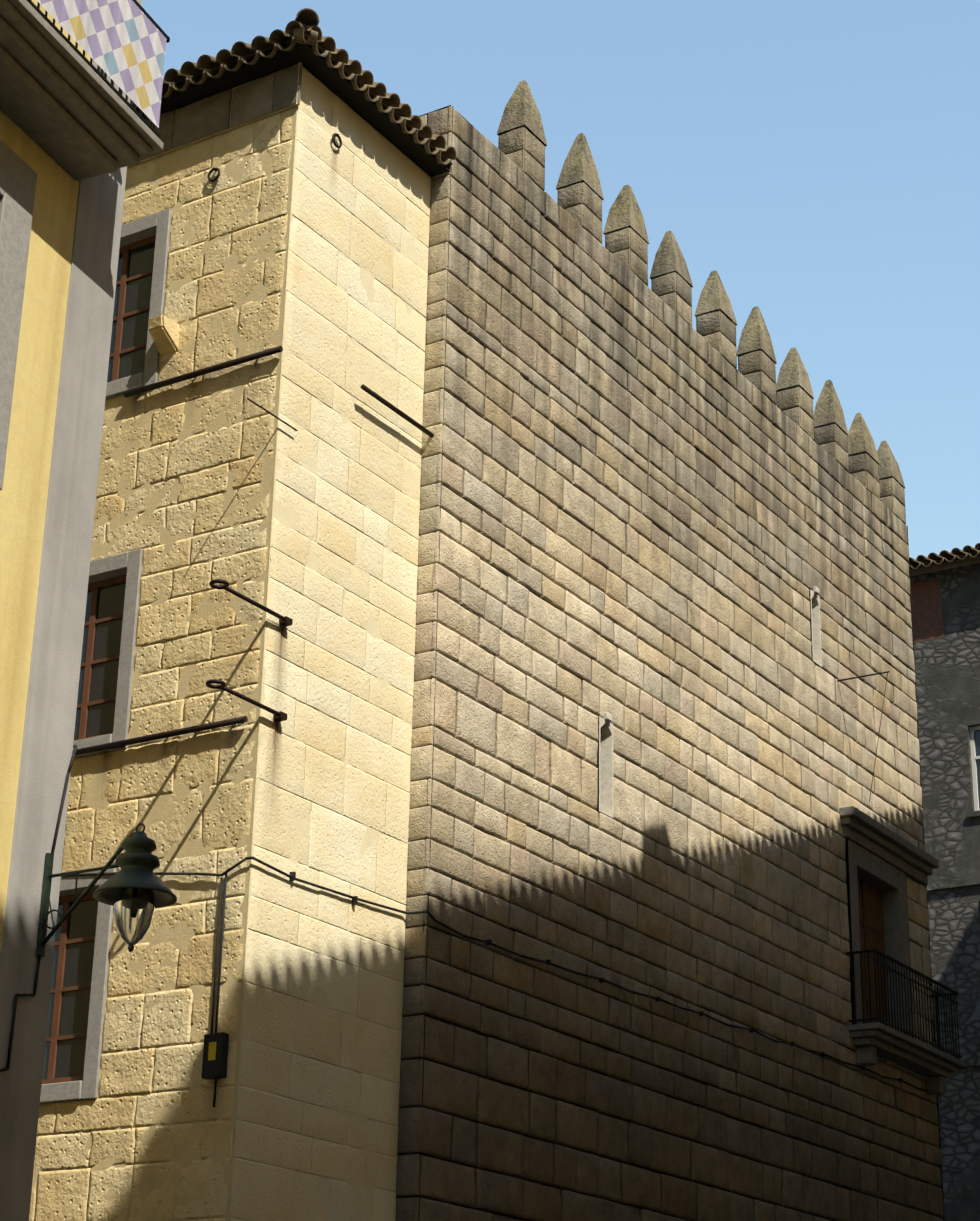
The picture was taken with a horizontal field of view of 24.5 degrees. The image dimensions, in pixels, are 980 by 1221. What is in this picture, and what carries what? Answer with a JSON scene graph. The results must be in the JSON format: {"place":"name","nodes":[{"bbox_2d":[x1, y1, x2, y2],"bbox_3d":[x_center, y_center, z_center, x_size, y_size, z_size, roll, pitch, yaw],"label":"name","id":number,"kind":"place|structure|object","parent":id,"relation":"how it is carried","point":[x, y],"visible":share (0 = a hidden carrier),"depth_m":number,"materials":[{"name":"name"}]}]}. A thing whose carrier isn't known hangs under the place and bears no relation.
{"place":"outdoors","nodes":[
{"label":"outdoors","id":0,"kind":"place"},
{"bbox_2d":[0,0,142,1220],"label":"yellow house","id":1,"kind":"structure","parent":0,"point":[48,492],"depth_m":17.89,"materials":[{"name":"paint"}]},
{"bbox_2d":[0,139,36,489],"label":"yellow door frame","id":2,"kind":"object","parent":1,"relation":"attached to","point":[18,176],"visible":1,"depth_m":17.94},
{"bbox_2d":[0,745,77,1071],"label":"cable","id":3,"kind":"object","parent":1,"relation":"attached to","point":[39,957],"visible":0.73,"depth_m":17.05,"materials":[{"name":"grey plastic"}]},
{"bbox_2d":[0,0,169,179],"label":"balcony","id":4,"kind":"structure","parent":1,"relation":"attached to","point":[69,109],"depth_m":18.40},
{"bbox_2d":[36,823,176,956],"bbox_3d":[-2.878,2.129,17.112,1.120,1.004,0.630,-12,-25,30],"label":"street lamp","id":5,"kind":"object","parent":1,"relation":"attached to","point":[135,891],"visible":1,"depth_m":16.93,"materials":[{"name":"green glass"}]},
{"bbox_2d":[29,62,430,1220],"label":"tower walls","id":6,"kind":"structure","parent":0,"point":[309,528],"depth_m":21.95,"materials":[{"name":"beige stone"}]},
{"bbox_2d":[40,208,171,1103],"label":"tower windows","id":7,"kind":"structure","parent":6,"relation":"in","point":[74,1037],"depth_m":22.33,"materials":[{"name":"grey stone"}]},
{"bbox_2d":[148,315,179,355],"bbox_3d":[-3.384,-2.843,23.254,0.240,0.320,0.266,-12,-25,30],"label":"stone corbel","id":8,"kind":"object","parent":6,"relation":"attached to","point":[164,331],"visible":1,"depth_m":23.22,"materials":[{"name":"beige stone"}]},
{"bbox_2d":[85,147,336,1120],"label":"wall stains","id":9,"kind":"object","parent":6,"relation":"attached to","point":[276,733],"depth_m":21.46,"materials":[{"name":"brown"}]},
{"bbox_2d":[72,133,433,755],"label":"iron rods","id":10,"kind":"object","parent":6,"relation":"attached to","point":[285,621],"visible":0.92,"depth_m":21.80,"materials":[{"name":"black metal"}]},
{"bbox_2d":[128,8,455,176],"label":"tower roof","id":11,"kind":"structure","parent":6,"relation":"on","point":[352,84],"depth_m":24.11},
{"bbox_2d":[61,856,941,1106],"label":"cables","id":12,"kind":"object","parent":6,"relation":"attached to","point":[215,1056],"visible":0.88,"depth_m":20.60,"materials":[{"name":"black plastic"}]},
{"bbox_2d":[142,0,979,558],"label":"sky","id":13,"kind":"structure","parent":0,"point":[819,157],"materials":[{"name":"blue"}]},
{"bbox_2d":[909,543,979,1220],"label":"grey house","id":14,"kind":"structure","parent":0,"point":[945,591],"depth_m":40.86,"materials":[{"name":"rubble stone"},{"name":"tile"},{"name":"glass"}]},
{"label":"ground","id":15,"kind":"structure","parent":0,"visible":0},
{"bbox_2d":[395,105,944,1220],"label":"wall","id":16,"kind":"structure","parent":15,"relation":"on","point":[649,519],"depth_m":26.89,"materials":[{"name":"stone"}]},
{"bbox_2d":[497,80,905,524],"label":"merlons","id":17,"kind":"object","parent":16,"relation":"on","point":[522,145],"depth_m":31.48,"materials":[{"name":"stone"}]},
{"bbox_2d":[596,586,821,817],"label":"arrow slits","id":18,"kind":"object","parent":16,"relation":"attached to","point":[605,768],"visible":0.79,"depth_m":26.36,"materials":[{"name":"stone"}]},
{"bbox_2d":[837,671,964,1094],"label":"balcony","id":19,"kind":"structure","parent":16,"relation":"attached to","point":[882,1027],"depth_m":32.47,"materials":[{"name":"stone"}]}
]}

